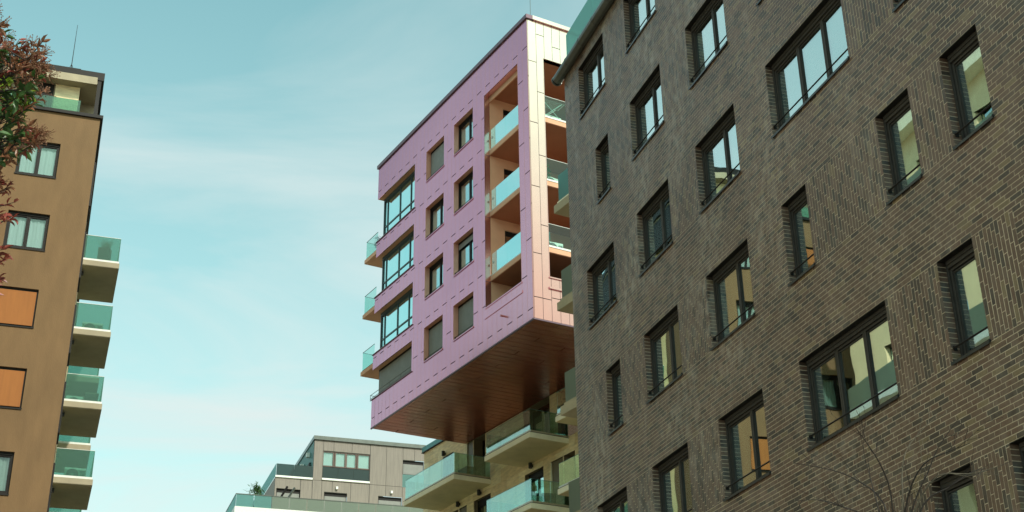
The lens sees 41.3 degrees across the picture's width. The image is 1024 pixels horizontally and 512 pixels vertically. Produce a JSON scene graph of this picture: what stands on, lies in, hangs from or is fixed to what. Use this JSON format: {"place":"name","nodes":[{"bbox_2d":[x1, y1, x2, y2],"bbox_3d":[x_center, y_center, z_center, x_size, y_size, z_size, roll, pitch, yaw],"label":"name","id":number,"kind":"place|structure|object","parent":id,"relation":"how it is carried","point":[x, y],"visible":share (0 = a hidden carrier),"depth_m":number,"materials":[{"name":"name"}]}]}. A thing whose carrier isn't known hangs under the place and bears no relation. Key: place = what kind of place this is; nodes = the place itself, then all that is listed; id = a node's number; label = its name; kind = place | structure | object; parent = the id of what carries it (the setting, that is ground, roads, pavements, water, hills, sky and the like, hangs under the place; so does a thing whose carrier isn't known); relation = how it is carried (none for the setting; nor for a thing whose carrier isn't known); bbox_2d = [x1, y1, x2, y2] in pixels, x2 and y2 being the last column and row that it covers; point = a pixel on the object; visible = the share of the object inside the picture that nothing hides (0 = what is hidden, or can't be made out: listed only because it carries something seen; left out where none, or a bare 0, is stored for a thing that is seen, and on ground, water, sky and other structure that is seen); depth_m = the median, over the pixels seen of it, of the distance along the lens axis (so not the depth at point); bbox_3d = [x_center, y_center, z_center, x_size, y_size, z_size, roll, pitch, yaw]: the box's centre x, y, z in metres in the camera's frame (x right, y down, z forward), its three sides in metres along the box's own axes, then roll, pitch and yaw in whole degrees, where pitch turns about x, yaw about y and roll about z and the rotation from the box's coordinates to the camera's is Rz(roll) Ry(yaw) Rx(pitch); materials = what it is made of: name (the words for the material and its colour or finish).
{"place":"outdoors","nodes":[
{"label":"outdoors","id":0,"kind":"place"},
{"bbox_2d":[0,25,118,511],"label":"brown apartment tower","id":1,"kind":"structure","parent":0,"point":[53,275],"depth_m":49.44,"materials":[{"name":"paint"}]},
{"bbox_2d":[0,451,13,495],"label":"window","id":2,"kind":"structure","parent":1,"relation":"in","point":[6,458],"depth_m":45.58,"materials":[{"name":"metal"}]},
{"bbox_2d":[0,367,26,409],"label":"window","id":3,"kind":"structure","parent":1,"relation":"in","point":[12,380],"depth_m":46.65,"materials":[{"name":"metal"}]},
{"bbox_2d":[0,286,38,328],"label":"window","id":4,"kind":"structure","parent":1,"relation":"in","point":[18,306],"depth_m":47.89,"materials":[{"name":"metal"}]},
{"bbox_2d":[2,211,49,251],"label":"window","id":5,"kind":"structure","parent":1,"relation":"in","point":[30,233],"depth_m":49.30,"materials":[{"name":"glass"}]},
{"bbox_2d":[14,142,60,178],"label":"window","id":6,"kind":"structure","parent":1,"relation":"in","point":[44,163],"depth_m":50.59,"materials":[{"name":"glass"}]},
{"bbox_2d":[31,82,54,107],"bbox_3d":[-18.151,-5.982,52.244,0.850,1.600,0.060,8,-27,-17],"label":"terrace door","id":7,"kind":"structure","parent":1,"relation":"in","point":[48,98],"depth_m":52.38,"materials":[{"name":"glass"}]},
{"bbox_2d":[64,467,85,476],"bbox_3d":[-16.689,8.417,51.770,0.800,0.620,0.352,8,-27,-17],"label":"air conditioner","id":8,"kind":"object","parent":1,"relation":"on","point":[69,471],"visible":0.54,"depth_m":51.70,"materials":[{"name":"white plastic"}]},
{"bbox_2d":[84,392,98,401],"bbox_3d":[-16.532,5.770,53.251,0.530,0.670,0.530,8,-27,-17],"label":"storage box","id":9,"kind":"object","parent":1,"relation":"on","point":[88,396],"visible":0.51,"depth_m":53.12,"materials":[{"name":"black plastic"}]},
{"bbox_2d":[82,322,102,328],"bbox_3d":[-16.827,3.010,54.367,0.800,0.620,0.352,8,-27,-17],"label":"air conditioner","id":10,"kind":"object","parent":1,"relation":"on","point":[92,325],"visible":0.37,"depth_m":54.31,"materials":[{"name":"white plastic"}]},
{"bbox_2d":[97,240,114,260],"bbox_3d":[-16.642,-0.116,55.571,0.737,1.290,0.568,-8,-27,14],"label":"grass plant","id":11,"kind":"object","parent":1,"relation":"on","point":[104,252],"depth_m":55.47,"materials":[{"name":"ceramic"}]},
{"bbox_2d":[66,395,84,399],"bbox_3d":[-17.147,5.845,53.327,0.800,0.620,0.352,8,-27,-17],"label":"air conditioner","id":12,"kind":"object","parent":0,"point":[74,397],"visible":0.24,"depth_m":53.28,"materials":[{"name":"white plastic"}]},
{"bbox_2d":[0,0,586,511],"label":"sky","id":13,"kind":"structure","parent":0,"point":[243,143],"materials":[{"name":"blue"}]},
{"bbox_2d":[226,435,425,511],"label":"grey terraced apartment building","id":14,"kind":"structure","parent":0,"point":[328,474],"depth_m":97.23,"materials":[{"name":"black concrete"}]},
{"bbox_2d":[245,482,264,506],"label":"potted plant","id":15,"kind":"object","parent":14,"relation":"on","point":[257,490],"visible":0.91,"depth_m":90.69,"materials":[{"name":"green plant"}]},
{"bbox_2d":[276,489,299,505],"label":"window","id":16,"kind":"structure","parent":14,"relation":"in","point":[296,493],"depth_m":95.38,"materials":[{"name":"glass"}]},
{"bbox_2d":[281,486,295,496],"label":"folded awning","id":17,"kind":"object","parent":14,"relation":"on","point":[291,492],"visible":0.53,"depth_m":92.28,"materials":[{"name":"metal"}]},
{"bbox_2d":[323,451,333,466],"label":"window","id":18,"kind":"structure","parent":14,"relation":"in","point":[328,456],"depth_m":97.40,"materials":[{"name":"clear glass"}]},
{"bbox_2d":[324,492,346,511],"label":"window","id":19,"kind":"structure","parent":14,"relation":"in","point":[327,496],"depth_m":96.36,"materials":[{"name":"metal"}]},
{"bbox_2d":[334,452,345,467],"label":"window","id":20,"kind":"structure","parent":14,"relation":"in","point":[339,462],"depth_m":97.64,"materials":[{"name":"clear glass"}]},
{"bbox_2d":[345,453,356,468],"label":"window","id":21,"kind":"structure","parent":14,"relation":"in","point":[351,459],"depth_m":97.90,"materials":[{"name":"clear glass"}]},
{"bbox_2d":[357,454,369,469],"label":"window","id":22,"kind":"structure","parent":14,"relation":"in","point":[363,461],"depth_m":98.16,"materials":[{"name":"clear glass"}]},
{"bbox_2d":[378,496,401,511],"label":"window","id":23,"kind":"structure","parent":14,"relation":"in","point":[381,500],"depth_m":97.54,"materials":[{"name":"glass"}]},
{"bbox_2d":[402,460,423,488],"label":"window","id":24,"kind":"structure","parent":14,"relation":"in","point":[410,468],"depth_m":98.91,"materials":[{"name":"glass"}]},
{"bbox_2d":[458,466,476,474],"bbox_3d":[-2.089,10.274,63.440,0.530,0.670,0.930,13,-29,-27],"label":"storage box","id":25,"kind":"object","parent":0,"point":[469,470],"visible":0.52,"depth_m":63.18,"materials":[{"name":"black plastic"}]},
{"bbox_2d":[551,0,1023,511],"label":"brick apartment building","id":26,"kind":"structure","parent":0,"point":[789,219],"depth_m":24.01,"materials":[{"name":"brick"}]},
{"bbox_2d":[579,39,604,119],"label":"window","id":27,"kind":"structure","parent":26,"relation":"in","point":[593,71],"depth_m":35.91,"materials":[{"name":"clear glass"}]},
{"bbox_2d":[588,246,616,329],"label":"window","id":28,"kind":"structure","parent":26,"relation":"in","point":[603,275],"depth_m":33.27,"materials":[{"name":"black glass"}]},
{"bbox_2d":[596,139,610,204],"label":"window","id":29,"kind":"structure","parent":26,"relation":"in","point":[604,150],"depth_m":34.18,"materials":[{"name":"black glass"}]},
{"bbox_2d":[607,363,622,436],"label":"window","id":30,"kind":"structure","parent":26,"relation":"in","point":[616,376],"depth_m":31.54,"materials":[{"name":"black glass"}]},
{"bbox_2d":[602,490,627,511],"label":"window","id":31,"kind":"structure","parent":26,"relation":"in","point":[618,504],"depth_m":30.66,"materials":[{"name":"black glass"}]},
{"bbox_2d":[625,0,655,53],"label":"window","id":32,"kind":"structure","parent":26,"relation":"in","point":[640,11],"depth_m":33.22,"materials":[{"name":"clear glass"}]},
{"bbox_2d":[631,70,663,161],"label":"window","id":33,"kind":"structure","parent":26,"relation":"in","point":[648,107],"depth_m":31.81,"materials":[{"name":"clear glass"}]},
{"bbox_2d":[638,185,672,277],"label":"window","id":34,"kind":"structure","parent":26,"relation":"in","point":[656,219],"depth_m":30.50,"materials":[{"name":"black glass"}]},
{"bbox_2d":[646,309,682,403],"bbox_3d":[3.320,2.115,28.924,0.319,1.616,1.824,7,-27,-16],"label":"window","id":35,"kind":"structure","parent":26,"relation":"in","point":[666,362],"depth_m":29.17,"materials":[{"name":"clear glass"}]},
{"bbox_2d":[658,446,692,511],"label":"window","id":36,"kind":"structure","parent":26,"relation":"in","point":[674,474],"depth_m":27.88,"materials":[{"name":"clear glass"}]},
{"bbox_2d":[688,0,727,90],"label":"window","id":37,"kind":"structure","parent":26,"relation":"in","point":[708,33],"depth_m":29.07,"materials":[{"name":"clear glass"}]},
{"bbox_2d":[699,110,740,214],"bbox_3d":[4.261,-1.938,27.500,0.319,1.616,1.835,7,-27,-16],"label":"window","id":38,"kind":"structure","parent":26,"relation":"in","point":[720,156],"depth_m":27.73,"materials":[{"name":"clear glass"}]},
{"bbox_2d":[710,244,754,350],"bbox_3d":[4.306,0.775,26.188,0.319,1.616,1.835,7,-27,-16],"label":"window","id":39,"kind":"structure","parent":26,"relation":"in","point":[732,285],"depth_m":26.40,"materials":[{"name":"clear glass"}]},
{"bbox_2d":[723,393,770,501],"bbox_3d":[4.352,3.488,24.876,0.319,1.616,1.835,7,-27,-16],"label":"window","id":40,"kind":"structure","parent":26,"relation":"in","point":[747,444],"depth_m":25.07,"materials":[{"name":"clear glass"}]},
{"bbox_2d":[788,190,815,286],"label":"window","id":41,"kind":"structure","parent":26,"relation":"in","point":[799,219],"depth_m":24.10,"materials":[{"name":"clear glass"}]},
{"bbox_2d":[771,0,848,138],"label":"window","id":42,"kind":"structure","parent":26,"relation":"in","point":[820,50],"depth_m":24.58,"materials":[{"name":"clear glass"}]},
{"bbox_2d":[806,306,898,451],"bbox_3d":[5.463,1.980,21.795,0.319,1.616,2.744,7,-27,-16],"label":"window","id":43,"kind":"structure","parent":26,"relation":"in","point":[857,368],"depth_m":21.91,"materials":[{"name":"clear glass"}]},
{"bbox_2d":[892,0,904,12],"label":"window","id":44,"kind":"structure","parent":26,"relation":"in","point":[901,1],"depth_m":21.58,"materials":[{"name":"black glass"}]},
{"bbox_2d":[883,94,922,205],"bbox_3d":[6.121,-1.688,21.157,0.319,1.616,0.962,7,-27,-16],"label":"window","id":45,"kind":"structure","parent":26,"relation":"in","point":[898,122],"depth_m":21.34,"materials":[{"name":"clear glass"}]},
{"bbox_2d":[940,467,977,511],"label":"window","id":46,"kind":"structure","parent":26,"relation":"in","point":[963,499],"depth_m":18.88,"materials":[{"name":"clear glass"}]},
{"bbox_2d":[945,244,990,365],"bbox_3d":[6.441,0.652,19.083,0.319,1.616,0.881,7,-27,-16],"label":"window","id":47,"kind":"structure","parent":26,"relation":"in","point":[962,274],"depth_m":19.24,"materials":[{"name":"clear glass"}]},
{"bbox_2d":[947,31,993,150],"bbox_3d":[6.666,-2.429,19.643,0.319,1.616,0.939,7,-27,-16],"label":"window","id":48,"kind":"structure","parent":26,"relation":"in","point":[966,69],"depth_m":19.81,"materials":[{"name":"clear glass"}]},
{"bbox_2d":[1019,441,1023,471],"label":"window","id":49,"kind":"structure","parent":26,"relation":"in","point":[1021,445],"depth_m":17.66,"materials":[{"name":"black glass"}]},
{"label":"ground","id":50,"kind":"structure","parent":0,"visible":0},
{"bbox_2d":[0,3,60,294],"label":"photinia tree","id":51,"kind":"object","parent":50,"relation":"on","point":[27,137],"visible":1,"depth_m":9.68,"materials":[{"name":"red plant"}]},
{"bbox_2d":[403,387,578,511],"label":"beige stone apartment building","id":52,"kind":"structure","parent":50,"relation":"on","point":[517,461],"depth_m":61.29,"materials":[{"name":"stone"}]},
{"bbox_2d":[446,454,453,475],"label":"balcony door","id":53,"kind":"structure","parent":52,"relation":"in","point":[449,460],"depth_m":67.32,"materials":[{"name":"glass"}]},
{"bbox_2d":[360,8,574,460],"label":"pink apartment tower","id":54,"kind":"structure","parent":52,"relation":"on","point":[476,334],"depth_m":59.23,"materials":[{"name":"paint"}]},
{"bbox_2d":[370,346,411,399],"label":"window","id":55,"kind":"structure","parent":54,"relation":"in","point":[399,366],"depth_m":63.16,"materials":[{"name":"metal"}]},
{"bbox_2d":[380,288,412,347],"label":"window","id":56,"kind":"structure","parent":54,"relation":"in","point":[397,317],"depth_m":64.47,"materials":[{"name":"teal glass"}]},
{"bbox_2d":[382,230,413,289],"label":"window","id":57,"kind":"structure","parent":54,"relation":"in","point":[400,258],"depth_m":65.79,"materials":[{"name":"teal glass"}]},
{"bbox_2d":[383,170,414,234],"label":"window","id":58,"kind":"structure","parent":54,"relation":"in","point":[401,200],"depth_m":67.17,"materials":[{"name":"teal glass"}]},
{"bbox_2d":[423,319,442,362],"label":"window","id":59,"kind":"structure","parent":54,"relation":"in","point":[436,331],"depth_m":59.83,"materials":[{"name":"metal"}]},
{"bbox_2d":[424,257,442,299],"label":"window","id":60,"kind":"structure","parent":54,"relation":"in","point":[436,270],"depth_m":61.31,"materials":[{"name":"glass"}]},
{"bbox_2d":[424,197,443,240],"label":"window","id":61,"kind":"structure","parent":54,"relation":"in","point":[436,212],"depth_m":62.65,"materials":[{"name":"glass"}]},
{"bbox_2d":[425,141,443,182],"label":"window","id":62,"kind":"structure","parent":54,"relation":"in","point":[437,155],"depth_m":63.80,"materials":[{"name":"metal"}]},
{"bbox_2d":[453,113,472,156],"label":"window","id":63,"kind":"structure","parent":54,"relation":"in","point":[466,127],"depth_m":61.77,"materials":[{"name":"glass"}]},
{"bbox_2d":[453,171,472,215],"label":"window","id":64,"kind":"structure","parent":54,"relation":"in","point":[466,185],"depth_m":60.45,"materials":[{"name":"glass"}]},
{"bbox_2d":[453,232,472,276],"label":"window","id":65,"kind":"structure","parent":54,"relation":"in","point":[465,247],"depth_m":59.15,"materials":[{"name":"glass"}]},
{"bbox_2d":[452,296,473,341],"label":"window","id":66,"kind":"structure","parent":54,"relation":"in","point":[465,314],"depth_m":57.69,"materials":[{"name":"metal"}]},
{"bbox_2d":[503,110,509,117],"bbox_3d":[-0.036,-5.365,60.265,0.900,2.320,0.060,13,-29,-27],"label":"balcony door","id":67,"kind":"structure","parent":54,"relation":"in","point":[505,113],"depth_m":60.55,"materials":[{"name":"glass"}]},
{"bbox_2d":[504,169,512,178],"bbox_3d":[0.010,-2.646,58.951,0.900,2.320,0.060,13,-29,-27],"label":"balcony door","id":68,"kind":"structure","parent":54,"relation":"in","point":[506,172],"depth_m":59.24,"materials":[{"name":"glass"}]},
{"bbox_2d":[505,231,516,243],"bbox_3d":[0.056,0.072,57.636,0.900,2.320,0.060,13,-29,-27],"label":"balcony door","id":69,"kind":"structure","parent":54,"relation":"in","point":[508,235],"depth_m":57.93,"materials":[{"name":"glass"}]},
{"bbox_2d":[546,99,563,118],"bbox_3d":[1.565,-6.027,57.424,1.260,0.946,0.560,13,-29,-27],"label":"drying rack","id":70,"kind":"object","parent":54,"relation":"on","point":[554,109],"visible":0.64,"depth_m":57.58,"materials":[{"name":"white metal"}]},
{"bbox_2d":[549,241,562,247],"bbox_3d":[1.670,-0.224,55.195,0.800,0.620,0.352,10,-28,-22],"label":"air conditioner","id":71,"kind":"object","parent":54,"relation":"on","point":[556,244],"visible":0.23,"depth_m":55.21,"materials":[{"name":"white plastic"}]},
{"bbox_2d":[478,495,490,511],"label":"balcony door","id":72,"kind":"structure","parent":52,"relation":"in","point":[483,505],"depth_m":63.26,"materials":[{"name":"glass"}]},
{"bbox_2d":[529,469,543,500],"bbox_3d":[1.204,10.498,59.192,0.170,2.265,1.580,13,-29,-27],"label":"balcony door","id":73,"kind":"structure","parent":52,"relation":"in","point":[535,486],"depth_m":59.66,"materials":[{"name":"glass"}]},
{"bbox_2d":[560,389,577,459],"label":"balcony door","id":74,"kind":"structure","parent":52,"relation":"in","point":[567,430],"depth_m":58.45,"materials":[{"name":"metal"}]},
{"bbox_2d":[794,393,1010,511],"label":"bare tree","id":75,"kind":"object","parent":50,"relation":"on","point":[920,488],"visible":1,"depth_m":11.33,"materials":[{"name":"brown plant"}]}
]}

